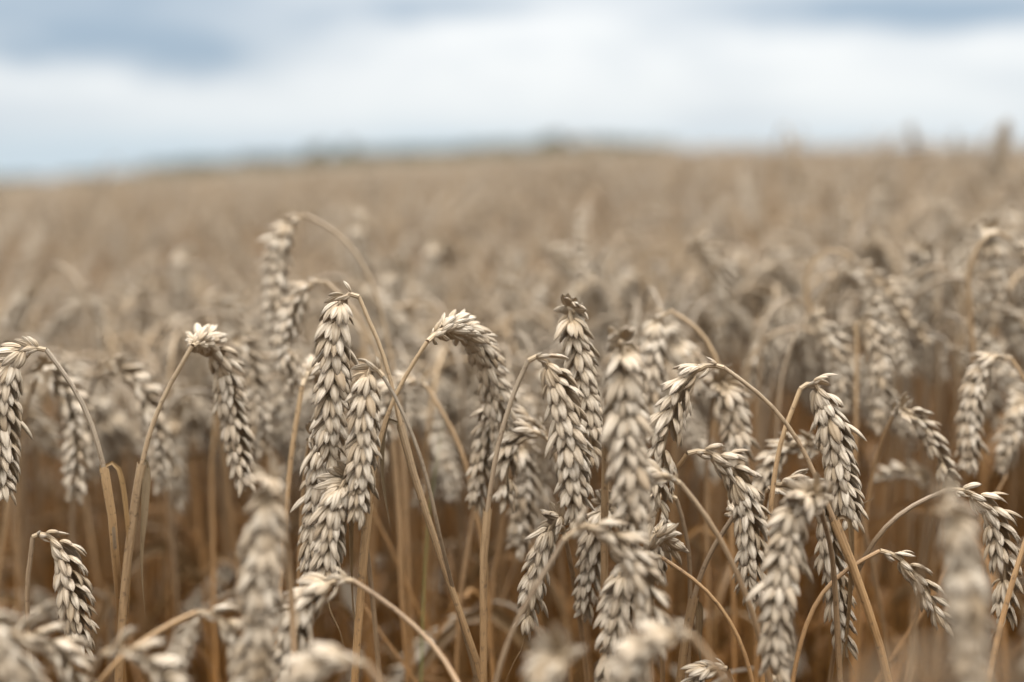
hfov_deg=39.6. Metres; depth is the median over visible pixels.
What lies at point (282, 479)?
wheat plant
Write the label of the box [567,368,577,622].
wheat plant
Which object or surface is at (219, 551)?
wheat plant
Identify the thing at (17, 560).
straw stalk
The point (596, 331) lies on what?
wheat plant
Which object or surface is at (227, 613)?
wheat plant
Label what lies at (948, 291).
wheat plant
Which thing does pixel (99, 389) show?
wheat plant
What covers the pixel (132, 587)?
wheat plant
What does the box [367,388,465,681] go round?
wheat plant
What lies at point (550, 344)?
wheat plant
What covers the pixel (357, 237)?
wheat plant
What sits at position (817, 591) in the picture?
wheat plant
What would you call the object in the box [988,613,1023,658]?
wheat plant
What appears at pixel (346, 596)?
wheat plant
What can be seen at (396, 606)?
wheat plant
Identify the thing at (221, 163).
shrub
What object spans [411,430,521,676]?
wheat plant
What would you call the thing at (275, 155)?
shrub
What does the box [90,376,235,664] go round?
wheat plant
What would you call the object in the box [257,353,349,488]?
wheat plant
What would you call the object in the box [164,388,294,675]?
wheat plant
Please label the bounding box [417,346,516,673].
wheat plant
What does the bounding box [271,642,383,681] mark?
wheat plant
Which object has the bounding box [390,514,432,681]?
straw stalk
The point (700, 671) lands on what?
wheat plant
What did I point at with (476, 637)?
wheat plant
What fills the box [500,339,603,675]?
wheat plant
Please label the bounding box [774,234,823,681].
wheat plant
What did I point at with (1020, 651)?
wheat plant
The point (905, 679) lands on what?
straw stalk
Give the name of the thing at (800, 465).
wheat plant
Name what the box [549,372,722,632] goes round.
wheat plant
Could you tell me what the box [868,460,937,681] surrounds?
wheat plant
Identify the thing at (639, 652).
wheat plant
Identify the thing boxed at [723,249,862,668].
wheat plant
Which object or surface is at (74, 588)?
wheat plant
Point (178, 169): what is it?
shrub
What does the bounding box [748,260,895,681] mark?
wheat plant
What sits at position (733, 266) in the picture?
wheat plant
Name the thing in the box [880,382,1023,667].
wheat plant
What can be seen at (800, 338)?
wheat plant
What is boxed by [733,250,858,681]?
wheat plant
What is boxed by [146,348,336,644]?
wheat plant
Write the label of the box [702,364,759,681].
wheat plant
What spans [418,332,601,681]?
wheat plant
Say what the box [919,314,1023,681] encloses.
wheat plant
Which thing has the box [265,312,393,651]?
wheat plant
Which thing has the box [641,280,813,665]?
wheat plant
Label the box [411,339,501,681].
wheat plant
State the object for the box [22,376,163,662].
wheat plant
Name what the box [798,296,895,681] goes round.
wheat plant
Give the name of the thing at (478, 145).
shrub
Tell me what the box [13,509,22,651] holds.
straw stalk
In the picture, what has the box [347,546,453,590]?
wheat plant
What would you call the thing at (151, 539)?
wheat plant
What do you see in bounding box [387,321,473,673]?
wheat plant
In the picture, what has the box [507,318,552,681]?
wheat plant
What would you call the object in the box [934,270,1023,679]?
wheat plant
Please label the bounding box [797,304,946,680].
wheat plant
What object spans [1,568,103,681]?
wheat plant
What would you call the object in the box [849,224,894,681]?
wheat plant
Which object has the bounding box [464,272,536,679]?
wheat plant
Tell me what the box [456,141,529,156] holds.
shrub
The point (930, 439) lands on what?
wheat plant
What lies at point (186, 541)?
wheat plant
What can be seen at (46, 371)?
wheat plant
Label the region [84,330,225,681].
wheat plant
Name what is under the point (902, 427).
wheat plant
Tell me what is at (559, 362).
wheat plant
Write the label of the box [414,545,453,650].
wheat plant
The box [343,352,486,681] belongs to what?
wheat plant
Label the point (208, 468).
wheat plant
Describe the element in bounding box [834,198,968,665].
wheat plant
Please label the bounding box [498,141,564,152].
shrub
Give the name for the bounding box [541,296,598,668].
wheat plant
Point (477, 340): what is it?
wheat plant
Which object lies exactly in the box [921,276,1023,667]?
wheat plant
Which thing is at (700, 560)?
wheat plant
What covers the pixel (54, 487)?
wheat plant
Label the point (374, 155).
shrub
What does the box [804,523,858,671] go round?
wheat plant
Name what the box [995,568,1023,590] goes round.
wheat plant
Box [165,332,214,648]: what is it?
wheat plant
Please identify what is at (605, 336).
wheat plant
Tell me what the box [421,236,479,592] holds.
wheat plant
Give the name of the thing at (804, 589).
straw stalk
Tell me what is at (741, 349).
wheat plant
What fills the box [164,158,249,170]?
shrub
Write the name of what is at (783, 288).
wheat plant
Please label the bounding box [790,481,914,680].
straw stalk
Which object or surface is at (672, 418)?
wheat plant
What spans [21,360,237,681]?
wheat plant
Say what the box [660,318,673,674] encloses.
wheat plant
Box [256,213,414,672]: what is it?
wheat plant
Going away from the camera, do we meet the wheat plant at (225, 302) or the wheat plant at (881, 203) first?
the wheat plant at (225, 302)
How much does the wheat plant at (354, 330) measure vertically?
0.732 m
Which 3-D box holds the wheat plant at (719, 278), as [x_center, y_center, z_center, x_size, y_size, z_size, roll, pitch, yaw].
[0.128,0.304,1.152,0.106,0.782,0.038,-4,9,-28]
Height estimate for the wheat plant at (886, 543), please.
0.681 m
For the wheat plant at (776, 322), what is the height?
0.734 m
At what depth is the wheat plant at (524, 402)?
1.04 m
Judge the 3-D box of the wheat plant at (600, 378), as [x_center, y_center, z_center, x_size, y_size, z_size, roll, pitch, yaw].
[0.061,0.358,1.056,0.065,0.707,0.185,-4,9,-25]
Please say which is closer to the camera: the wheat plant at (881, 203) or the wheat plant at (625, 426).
the wheat plant at (625, 426)
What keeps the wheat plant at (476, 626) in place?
on the ground
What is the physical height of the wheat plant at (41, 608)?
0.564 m
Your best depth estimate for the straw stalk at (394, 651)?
0.85 m
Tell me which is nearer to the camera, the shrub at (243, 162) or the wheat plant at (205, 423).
the wheat plant at (205, 423)
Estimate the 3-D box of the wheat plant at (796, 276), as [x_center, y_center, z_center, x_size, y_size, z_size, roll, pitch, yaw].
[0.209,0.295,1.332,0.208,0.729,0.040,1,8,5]
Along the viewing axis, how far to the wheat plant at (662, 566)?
0.76 m
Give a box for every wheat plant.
[0,264,224,681]
[0,323,201,681]
[0,334,119,438]
[0,336,130,681]
[0,346,37,663]
[0,349,125,614]
[0,611,46,681]
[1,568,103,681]
[2,373,102,681]
[4,346,112,661]
[9,590,113,681]
[12,598,49,681]
[15,353,94,649]
[15,613,99,681]
[16,445,145,612]
[18,388,64,459]
[20,295,124,672]
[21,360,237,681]
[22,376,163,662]
[25,529,99,665]
[26,358,112,638]
[29,343,222,680]
[35,381,106,639]
[36,282,110,666]
[37,310,283,680]
[39,305,170,589]
[41,354,196,673]
[47,329,128,632]
[54,335,235,677]
[67,353,175,661]
[73,358,230,681]
[81,370,222,681]
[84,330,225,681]
[86,327,159,653]
[87,333,312,681]
[87,626,191,681]
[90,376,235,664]
[91,380,147,681]
[94,610,224,674]
[97,598,252,681]
[111,339,156,680]
[113,304,237,630]
[114,323,256,681]
[114,354,206,681]
[126,323,206,681]
[128,356,187,681]
[132,281,347,681]
[134,357,213,681]
[135,268,164,628]
[138,323,210,581]
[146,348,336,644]
[149,309,231,681]
[153,334,202,680]
[155,556,184,654]
[159,394,213,681]
[161,591,284,681]
[162,363,306,666]
[163,372,284,616]
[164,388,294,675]
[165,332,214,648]
[167,242,203,322]
[168,291,256,649]
[173,306,276,637]
[180,509,319,663]
[186,331,314,620]
[197,303,296,638]
[202,303,247,680]
[209,330,274,681]
[216,393,352,673]
[218,353,349,629]
[221,337,280,536]
[224,373,387,681]
[230,453,297,681]
[237,316,361,677]
[242,371,368,681]
[245,358,376,681]
[249,418,473,681]
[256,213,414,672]
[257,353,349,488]
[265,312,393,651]
[268,276,409,681]
[270,565,459,681]
[271,554,368,659]
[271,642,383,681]
[272,337,416,681]
[272,373,389,598]
[272,391,353,634]
[273,355,320,681]
[286,304,373,601]
[288,517,351,681]
[290,333,309,585]
[290,421,340,601]
[300,275,424,681]
[305,585,342,681]
[307,460,381,677]
[308,313,367,681]
[309,281,479,681]
[314,302,528,656]
[314,407,446,681]
[321,276,387,669]
[338,623,431,681]
[339,358,558,680]
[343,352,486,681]
[344,208,408,647]
[344,357,478,681]
[345,321,413,649]
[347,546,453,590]
[349,309,522,681]
[361,296,578,681]
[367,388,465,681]
[373,370,494,681]
[374,338,475,673]
[376,345,641,681]
[378,244,424,628]
[379,340,452,681]
[382,600,540,681]
[384,337,488,658]
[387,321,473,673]
[387,340,500,675]
[388,347,402,643]
[389,341,469,681]
[406,340,532,681]
[406,363,526,631]
[407,305,504,681]
[410,387,551,681]
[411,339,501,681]
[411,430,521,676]
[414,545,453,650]
[417,345,464,681]
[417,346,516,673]
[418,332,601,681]
[420,465,596,657]
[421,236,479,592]
[422,347,476,681]
[429,365,548,681]
[440,327,599,676]
[440,357,554,632]
[441,323,541,681]
[444,341,578,681]
[447,375,531,671]
[451,343,526,681]
[454,393,504,678]
[459,468,509,678]
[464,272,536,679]
[470,313,606,675]
[472,345,518,681]
[476,352,705,626]
[480,352,594,681]
[485,404,600,611]
[487,418,592,681]
[487,437,541,643]
[488,295,552,585]
[492,328,516,659]
[493,506,671,681]
[495,310,536,648]
[497,337,765,681]
[498,241,622,681]
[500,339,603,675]
[506,501,589,681]
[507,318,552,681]
[510,272,659,669]
[510,306,594,679]
[520,287,721,681]
[520,621,584,681]
[525,458,570,681]
[529,319,716,678]
[531,312,670,681]
[541,262,668,621]
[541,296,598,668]
[544,233,646,632]
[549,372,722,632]
[552,262,647,661]
[553,293,630,632]
[555,349,677,681]
[558,243,607,621]
[563,269,645,681]
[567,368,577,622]
[569,592,644,634]
[570,391,646,681]
[571,484,638,633]
[574,296,758,681]
[577,355,603,681]
[587,291,718,678]
[590,335,745,650]
[591,298,628,663]
[593,309,748,681]
[593,543,664,681]
[596,619,729,681]
[600,326,654,657]
[608,269,698,658]
[610,458,772,681]
[611,307,674,681]
[617,262,692,662]
[624,299,644,367]
[639,308,735,681]
[639,517,753,681]
[640,232,738,545]
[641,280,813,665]
[645,357,892,681]
[647,488,691,677]
[649,271,727,681]
[649,443,770,681]
[654,286,820,681]
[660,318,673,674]
[663,346,720,681]
[667,306,819,680]
[667,354,801,681]
[670,341,776,681]
[673,246,827,671]
[674,266,849,681]
[675,235,843,564]
[676,500,767,681]
[678,297,723,656]
[680,658,734,681]
[691,461,781,661]
[698,318,750,681]
[702,307,786,681]
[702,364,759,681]
[711,297,853,676]
[721,329,814,681]
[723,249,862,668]
[729,246,756,362]
[731,252,755,409]
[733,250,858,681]
[736,267,840,550]
[736,277,1023,675]
[736,281,877,681]
[736,318,822,681]
[740,616,806,680]
[741,284,784,508]
[743,326,916,669]
[745,471,842,681]
[747,261,822,481]
[747,294,787,681]
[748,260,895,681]
[751,430,890,665]
[754,469,858,681]
[755,292,900,681]
[759,304,822,681]
[760,373,873,681]
[761,332,903,678]
[771,310,854,675]
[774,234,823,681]
[777,271,918,681]
[782,347,882,681]
[790,548,951,681]
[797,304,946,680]
[798,262,851,681]
[798,272,914,677]
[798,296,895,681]
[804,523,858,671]
[806,225,882,672]
[807,265,965,681]
[827,482,1023,681]
[829,274,917,681]
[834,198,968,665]
[843,510,987,590]
[845,279,944,678]
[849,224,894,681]
[850,309,898,681]
[854,392,962,681]
[861,374,1023,679]
[866,542,890,681]
[868,246,985,681]
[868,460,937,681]
[871,172,898,609]
[873,275,908,647]
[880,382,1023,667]
[892,238,935,681]
[896,250,1006,681]
[899,238,968,650]
[902,280,950,648]
[904,333,1007,681]
[906,122,922,203]
[907,118,1012,607]
[907,471,1004,681]
[913,277,1021,652]
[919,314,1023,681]
[919,455,1023,681]
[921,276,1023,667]
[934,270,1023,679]
[936,258,1023,681]
[938,265,1022,681]
[939,286,1015,681]
[950,130,959,211]
[954,351,1023,478]
[973,215,1019,375]
[975,230,1023,518]
[982,262,1023,681]
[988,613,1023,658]
[990,539,1023,663]
[991,389,1023,478]
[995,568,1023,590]
[1001,214,1023,307]
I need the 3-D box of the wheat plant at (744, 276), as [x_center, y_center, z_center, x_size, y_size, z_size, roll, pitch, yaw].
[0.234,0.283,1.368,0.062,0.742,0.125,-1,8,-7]
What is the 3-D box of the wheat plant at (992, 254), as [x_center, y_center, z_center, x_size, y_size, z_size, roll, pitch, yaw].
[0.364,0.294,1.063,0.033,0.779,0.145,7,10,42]
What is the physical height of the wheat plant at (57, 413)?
0.717 m
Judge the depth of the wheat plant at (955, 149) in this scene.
3.00 m
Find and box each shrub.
[62,172,98,179]
[75,171,126,179]
[99,169,156,177]
[120,161,178,176]
[135,161,207,174]
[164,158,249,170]
[164,159,222,171]
[167,160,221,170]
[205,158,237,168]
[222,156,272,169]
[227,154,292,167]
[254,154,323,164]
[272,154,341,166]
[275,150,372,165]
[299,143,327,163]
[339,148,382,165]
[341,142,355,152]
[351,149,413,162]
[377,147,428,154]
[385,148,432,159]
[387,146,455,159]
[412,144,474,159]
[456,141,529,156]
[456,143,490,158]
[472,143,520,155]
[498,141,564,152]
[533,139,576,150]
[537,133,567,147]
[555,136,615,153]
[576,137,614,150]
[589,139,660,150]
[602,137,662,151]
[636,138,680,150]
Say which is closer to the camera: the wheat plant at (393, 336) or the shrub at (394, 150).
the wheat plant at (393, 336)
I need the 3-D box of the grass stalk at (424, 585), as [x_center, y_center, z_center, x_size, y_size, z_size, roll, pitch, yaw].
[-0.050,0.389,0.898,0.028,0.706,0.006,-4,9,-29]
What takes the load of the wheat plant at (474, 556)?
on the ground
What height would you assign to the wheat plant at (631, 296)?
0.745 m
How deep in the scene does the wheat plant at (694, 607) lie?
0.73 m
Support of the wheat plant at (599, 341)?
on the ground
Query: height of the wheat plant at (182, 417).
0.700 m
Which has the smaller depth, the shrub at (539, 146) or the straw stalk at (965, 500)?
the straw stalk at (965, 500)
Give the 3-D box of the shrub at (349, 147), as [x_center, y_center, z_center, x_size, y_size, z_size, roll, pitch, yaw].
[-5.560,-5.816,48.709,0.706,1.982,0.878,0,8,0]
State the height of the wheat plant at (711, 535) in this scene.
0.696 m
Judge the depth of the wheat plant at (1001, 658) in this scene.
1.34 m
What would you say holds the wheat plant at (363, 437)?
on the ground
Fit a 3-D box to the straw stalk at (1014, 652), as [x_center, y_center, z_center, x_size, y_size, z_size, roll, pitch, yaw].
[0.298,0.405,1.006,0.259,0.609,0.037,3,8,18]
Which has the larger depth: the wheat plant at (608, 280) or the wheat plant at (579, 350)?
the wheat plant at (608, 280)
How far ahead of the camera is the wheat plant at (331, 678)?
1.17 m
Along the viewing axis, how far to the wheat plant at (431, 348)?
1.09 m
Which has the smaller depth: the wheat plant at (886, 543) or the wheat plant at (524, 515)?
the wheat plant at (524, 515)
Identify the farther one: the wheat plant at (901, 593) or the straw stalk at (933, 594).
the wheat plant at (901, 593)
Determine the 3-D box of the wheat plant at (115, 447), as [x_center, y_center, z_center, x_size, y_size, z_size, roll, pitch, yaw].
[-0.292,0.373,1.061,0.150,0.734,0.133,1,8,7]
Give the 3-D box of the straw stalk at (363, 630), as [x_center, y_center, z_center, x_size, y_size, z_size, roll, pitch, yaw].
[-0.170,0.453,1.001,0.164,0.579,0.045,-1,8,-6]
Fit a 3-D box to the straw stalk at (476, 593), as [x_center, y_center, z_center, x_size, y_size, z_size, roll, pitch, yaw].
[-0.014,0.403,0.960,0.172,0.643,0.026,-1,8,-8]
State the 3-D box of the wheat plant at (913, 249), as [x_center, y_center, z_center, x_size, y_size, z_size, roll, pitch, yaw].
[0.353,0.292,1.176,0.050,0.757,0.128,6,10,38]
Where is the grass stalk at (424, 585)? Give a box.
[420,406,446,681]
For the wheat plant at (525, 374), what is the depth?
1.13 m
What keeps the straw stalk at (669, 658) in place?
on the ground
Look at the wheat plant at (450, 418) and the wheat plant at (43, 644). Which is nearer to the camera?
the wheat plant at (43, 644)
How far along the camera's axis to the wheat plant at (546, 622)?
1.08 m
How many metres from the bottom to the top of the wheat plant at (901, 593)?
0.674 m
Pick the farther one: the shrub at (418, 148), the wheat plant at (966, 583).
the shrub at (418, 148)
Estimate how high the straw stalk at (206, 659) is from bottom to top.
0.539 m
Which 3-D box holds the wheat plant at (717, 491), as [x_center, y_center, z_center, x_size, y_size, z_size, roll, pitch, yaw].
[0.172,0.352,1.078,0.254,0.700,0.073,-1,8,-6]
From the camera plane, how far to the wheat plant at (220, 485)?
1.07 m
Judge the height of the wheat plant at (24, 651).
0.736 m
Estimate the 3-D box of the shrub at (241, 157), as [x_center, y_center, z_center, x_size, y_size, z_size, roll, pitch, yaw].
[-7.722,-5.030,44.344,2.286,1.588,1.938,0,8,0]
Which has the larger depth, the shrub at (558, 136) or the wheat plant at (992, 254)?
the shrub at (558, 136)
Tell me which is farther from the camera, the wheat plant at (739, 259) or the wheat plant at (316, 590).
the wheat plant at (739, 259)
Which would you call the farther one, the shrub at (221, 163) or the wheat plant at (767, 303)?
the shrub at (221, 163)
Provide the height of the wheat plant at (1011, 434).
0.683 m
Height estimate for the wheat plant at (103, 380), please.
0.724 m
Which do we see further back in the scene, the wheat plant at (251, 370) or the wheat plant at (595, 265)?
the wheat plant at (595, 265)
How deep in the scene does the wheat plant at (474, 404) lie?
1.02 m
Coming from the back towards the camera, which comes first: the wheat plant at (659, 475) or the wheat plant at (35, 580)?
the wheat plant at (35, 580)
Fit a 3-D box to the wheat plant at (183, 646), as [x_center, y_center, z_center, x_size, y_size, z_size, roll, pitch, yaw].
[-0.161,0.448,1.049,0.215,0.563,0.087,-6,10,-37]
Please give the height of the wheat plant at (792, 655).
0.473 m
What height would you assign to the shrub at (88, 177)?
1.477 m
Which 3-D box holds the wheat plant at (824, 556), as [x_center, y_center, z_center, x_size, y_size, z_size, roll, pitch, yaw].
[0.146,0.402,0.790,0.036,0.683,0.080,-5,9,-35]
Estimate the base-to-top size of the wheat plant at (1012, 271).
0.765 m
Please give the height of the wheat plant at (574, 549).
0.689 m
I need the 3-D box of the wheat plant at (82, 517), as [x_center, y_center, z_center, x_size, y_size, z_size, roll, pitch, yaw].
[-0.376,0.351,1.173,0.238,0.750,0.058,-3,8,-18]
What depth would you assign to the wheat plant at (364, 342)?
1.07 m
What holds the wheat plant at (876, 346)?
on the ground
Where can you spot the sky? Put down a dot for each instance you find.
(84, 84)
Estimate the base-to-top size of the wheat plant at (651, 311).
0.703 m
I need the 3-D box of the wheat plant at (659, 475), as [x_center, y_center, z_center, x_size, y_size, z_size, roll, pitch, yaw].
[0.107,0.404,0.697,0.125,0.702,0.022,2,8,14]
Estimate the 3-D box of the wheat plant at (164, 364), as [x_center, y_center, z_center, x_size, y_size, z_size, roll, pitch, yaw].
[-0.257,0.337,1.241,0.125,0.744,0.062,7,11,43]
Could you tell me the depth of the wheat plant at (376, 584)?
1.34 m
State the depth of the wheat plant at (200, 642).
1.31 m
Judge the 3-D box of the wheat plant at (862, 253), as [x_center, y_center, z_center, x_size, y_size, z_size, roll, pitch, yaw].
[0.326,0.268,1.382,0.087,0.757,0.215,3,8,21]
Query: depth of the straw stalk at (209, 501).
1.15 m
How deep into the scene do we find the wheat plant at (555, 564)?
1.18 m
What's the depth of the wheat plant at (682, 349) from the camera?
0.93 m
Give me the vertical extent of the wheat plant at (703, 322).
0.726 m
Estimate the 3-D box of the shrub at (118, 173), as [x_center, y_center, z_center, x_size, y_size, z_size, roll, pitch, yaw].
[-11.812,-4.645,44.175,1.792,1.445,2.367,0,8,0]
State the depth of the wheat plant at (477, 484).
0.80 m
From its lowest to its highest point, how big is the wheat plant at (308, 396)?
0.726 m
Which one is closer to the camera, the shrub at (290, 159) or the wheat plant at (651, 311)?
the wheat plant at (651, 311)
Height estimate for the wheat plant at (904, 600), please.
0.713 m
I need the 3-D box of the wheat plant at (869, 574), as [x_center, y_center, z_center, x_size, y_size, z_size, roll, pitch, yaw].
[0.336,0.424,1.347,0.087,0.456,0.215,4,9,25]
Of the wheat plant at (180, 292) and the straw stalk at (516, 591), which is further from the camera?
the wheat plant at (180, 292)
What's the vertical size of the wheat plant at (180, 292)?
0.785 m
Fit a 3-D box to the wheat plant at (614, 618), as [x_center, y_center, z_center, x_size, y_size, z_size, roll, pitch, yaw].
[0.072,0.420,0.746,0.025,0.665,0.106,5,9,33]
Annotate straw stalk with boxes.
[0,579,14,634]
[11,498,26,653]
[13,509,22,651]
[60,443,130,681]
[103,582,141,650]
[181,615,220,681]
[196,473,255,577]
[336,591,382,681]
[339,585,347,681]
[364,604,416,681]
[373,510,495,681]
[379,498,472,681]
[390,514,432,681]
[408,516,513,681]
[414,448,569,661]
[457,532,505,681]
[487,559,517,649]
[506,555,525,636]
[516,576,579,681]
[570,673,583,678]
[592,438,662,672]
[639,440,705,668]
[647,445,673,681]
[660,523,742,657]
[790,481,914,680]
[796,568,815,605]
[890,475,1007,662]
[903,459,930,681]
[964,470,966,510]
[1001,641,1023,665]
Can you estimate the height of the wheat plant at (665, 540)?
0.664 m
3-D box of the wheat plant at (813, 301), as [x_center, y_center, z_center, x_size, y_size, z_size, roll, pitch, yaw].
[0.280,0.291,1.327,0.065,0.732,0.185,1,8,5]
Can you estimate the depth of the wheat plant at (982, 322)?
1.24 m
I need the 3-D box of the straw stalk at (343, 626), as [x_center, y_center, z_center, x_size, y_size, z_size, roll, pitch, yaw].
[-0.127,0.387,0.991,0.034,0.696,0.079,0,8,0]
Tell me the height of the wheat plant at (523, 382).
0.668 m
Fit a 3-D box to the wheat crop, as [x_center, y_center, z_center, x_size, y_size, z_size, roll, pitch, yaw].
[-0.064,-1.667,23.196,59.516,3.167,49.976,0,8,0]
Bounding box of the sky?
[0,0,1023,197]
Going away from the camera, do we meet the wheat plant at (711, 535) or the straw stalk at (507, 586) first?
the straw stalk at (507, 586)
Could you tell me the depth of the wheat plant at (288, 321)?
0.87 m
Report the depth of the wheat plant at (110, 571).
1.28 m
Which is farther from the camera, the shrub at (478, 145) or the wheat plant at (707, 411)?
the shrub at (478, 145)
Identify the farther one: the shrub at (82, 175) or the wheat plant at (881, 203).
the shrub at (82, 175)
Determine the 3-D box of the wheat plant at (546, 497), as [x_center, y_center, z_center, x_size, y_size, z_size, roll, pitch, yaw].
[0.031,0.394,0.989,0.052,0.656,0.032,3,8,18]
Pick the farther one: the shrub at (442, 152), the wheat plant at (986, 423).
the shrub at (442, 152)
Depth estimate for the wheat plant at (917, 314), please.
1.08 m
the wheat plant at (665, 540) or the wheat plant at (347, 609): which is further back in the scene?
the wheat plant at (347, 609)
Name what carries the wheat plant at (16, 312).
on the ground
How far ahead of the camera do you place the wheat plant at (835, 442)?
0.72 m
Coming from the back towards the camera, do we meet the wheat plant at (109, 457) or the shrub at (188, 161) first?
the shrub at (188, 161)
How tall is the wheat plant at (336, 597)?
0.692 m
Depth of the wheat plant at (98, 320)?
1.25 m
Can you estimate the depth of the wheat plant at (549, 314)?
1.32 m
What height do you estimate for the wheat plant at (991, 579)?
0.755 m
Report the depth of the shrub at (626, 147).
46.22 m
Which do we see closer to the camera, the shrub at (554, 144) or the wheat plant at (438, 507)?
the wheat plant at (438, 507)
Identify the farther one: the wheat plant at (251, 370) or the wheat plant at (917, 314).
the wheat plant at (917, 314)
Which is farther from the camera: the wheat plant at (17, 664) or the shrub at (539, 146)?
the shrub at (539, 146)
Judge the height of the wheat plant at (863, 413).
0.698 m
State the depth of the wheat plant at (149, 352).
1.28 m
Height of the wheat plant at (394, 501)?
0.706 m
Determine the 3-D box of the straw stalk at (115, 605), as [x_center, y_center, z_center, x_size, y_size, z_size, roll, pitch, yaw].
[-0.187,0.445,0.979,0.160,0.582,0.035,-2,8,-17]
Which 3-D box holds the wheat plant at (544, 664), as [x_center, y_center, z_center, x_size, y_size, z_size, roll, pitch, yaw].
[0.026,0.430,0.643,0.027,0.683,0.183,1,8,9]
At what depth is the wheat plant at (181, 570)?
1.29 m
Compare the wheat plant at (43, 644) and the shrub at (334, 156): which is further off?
the shrub at (334, 156)
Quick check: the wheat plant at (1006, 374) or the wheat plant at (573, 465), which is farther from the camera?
the wheat plant at (1006, 374)
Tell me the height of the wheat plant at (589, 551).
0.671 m
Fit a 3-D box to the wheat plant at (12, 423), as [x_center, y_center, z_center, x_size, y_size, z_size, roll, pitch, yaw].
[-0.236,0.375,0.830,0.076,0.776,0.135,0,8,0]
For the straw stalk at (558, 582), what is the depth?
1.21 m
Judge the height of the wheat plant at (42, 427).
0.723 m
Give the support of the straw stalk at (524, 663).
on the ground
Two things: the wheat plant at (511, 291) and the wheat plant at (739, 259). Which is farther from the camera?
the wheat plant at (739, 259)
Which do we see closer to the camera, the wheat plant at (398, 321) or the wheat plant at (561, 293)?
the wheat plant at (398, 321)
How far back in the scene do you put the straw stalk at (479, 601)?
0.95 m
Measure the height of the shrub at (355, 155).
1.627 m
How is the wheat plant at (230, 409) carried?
on the ground
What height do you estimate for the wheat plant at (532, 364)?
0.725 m
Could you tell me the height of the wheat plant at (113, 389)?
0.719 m
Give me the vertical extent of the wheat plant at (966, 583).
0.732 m
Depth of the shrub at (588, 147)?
41.36 m
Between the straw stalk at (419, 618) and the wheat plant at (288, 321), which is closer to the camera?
the wheat plant at (288, 321)
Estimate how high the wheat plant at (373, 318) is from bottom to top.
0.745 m
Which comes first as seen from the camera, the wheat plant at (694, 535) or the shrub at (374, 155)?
the wheat plant at (694, 535)
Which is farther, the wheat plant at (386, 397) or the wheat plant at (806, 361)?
the wheat plant at (806, 361)
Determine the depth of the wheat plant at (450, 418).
1.16 m
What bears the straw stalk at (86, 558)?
on the ground
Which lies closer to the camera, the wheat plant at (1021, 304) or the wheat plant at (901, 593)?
the wheat plant at (901, 593)
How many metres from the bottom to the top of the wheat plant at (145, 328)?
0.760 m
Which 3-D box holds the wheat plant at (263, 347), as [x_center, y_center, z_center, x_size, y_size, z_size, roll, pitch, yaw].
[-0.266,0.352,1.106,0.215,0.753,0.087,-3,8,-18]
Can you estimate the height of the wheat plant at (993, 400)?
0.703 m
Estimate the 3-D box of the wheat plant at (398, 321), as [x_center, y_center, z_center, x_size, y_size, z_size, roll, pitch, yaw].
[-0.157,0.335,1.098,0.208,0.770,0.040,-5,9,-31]
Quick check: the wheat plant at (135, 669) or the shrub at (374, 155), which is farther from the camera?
the shrub at (374, 155)
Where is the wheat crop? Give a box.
[0,124,1023,681]
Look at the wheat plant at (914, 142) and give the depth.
2.30 m
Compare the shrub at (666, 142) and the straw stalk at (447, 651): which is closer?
the straw stalk at (447, 651)
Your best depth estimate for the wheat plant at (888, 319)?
0.98 m
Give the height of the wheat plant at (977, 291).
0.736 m
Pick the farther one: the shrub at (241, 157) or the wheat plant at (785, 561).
the shrub at (241, 157)
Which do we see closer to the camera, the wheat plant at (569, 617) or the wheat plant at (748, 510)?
the wheat plant at (748, 510)
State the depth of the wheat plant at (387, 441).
1.16 m
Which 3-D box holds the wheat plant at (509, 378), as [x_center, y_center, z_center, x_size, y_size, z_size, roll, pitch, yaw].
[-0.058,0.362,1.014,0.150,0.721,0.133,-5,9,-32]
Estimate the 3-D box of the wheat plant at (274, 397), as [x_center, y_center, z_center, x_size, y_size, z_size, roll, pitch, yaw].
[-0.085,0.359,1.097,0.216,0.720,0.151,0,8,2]
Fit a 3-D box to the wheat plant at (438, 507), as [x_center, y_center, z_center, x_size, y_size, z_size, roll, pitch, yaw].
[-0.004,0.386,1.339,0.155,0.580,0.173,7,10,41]
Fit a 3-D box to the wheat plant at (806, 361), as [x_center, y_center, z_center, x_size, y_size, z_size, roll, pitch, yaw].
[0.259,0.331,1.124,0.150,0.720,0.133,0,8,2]
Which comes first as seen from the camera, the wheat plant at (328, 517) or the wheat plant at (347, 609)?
the wheat plant at (328, 517)
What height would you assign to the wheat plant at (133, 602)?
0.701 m
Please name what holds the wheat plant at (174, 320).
on the ground
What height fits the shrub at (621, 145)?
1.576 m
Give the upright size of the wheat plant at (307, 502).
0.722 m
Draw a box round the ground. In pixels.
[31,196,1020,681]
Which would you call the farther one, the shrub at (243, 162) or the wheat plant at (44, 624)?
the shrub at (243, 162)
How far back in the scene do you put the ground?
3.54 m
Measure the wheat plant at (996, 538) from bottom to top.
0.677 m
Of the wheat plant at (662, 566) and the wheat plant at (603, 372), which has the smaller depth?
the wheat plant at (662, 566)
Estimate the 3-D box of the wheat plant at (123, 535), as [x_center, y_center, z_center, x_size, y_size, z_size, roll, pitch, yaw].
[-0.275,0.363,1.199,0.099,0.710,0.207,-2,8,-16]
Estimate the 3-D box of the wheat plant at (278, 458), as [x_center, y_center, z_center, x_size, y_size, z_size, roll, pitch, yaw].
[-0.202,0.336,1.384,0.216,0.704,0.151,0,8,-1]
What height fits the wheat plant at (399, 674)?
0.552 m
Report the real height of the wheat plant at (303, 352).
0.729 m

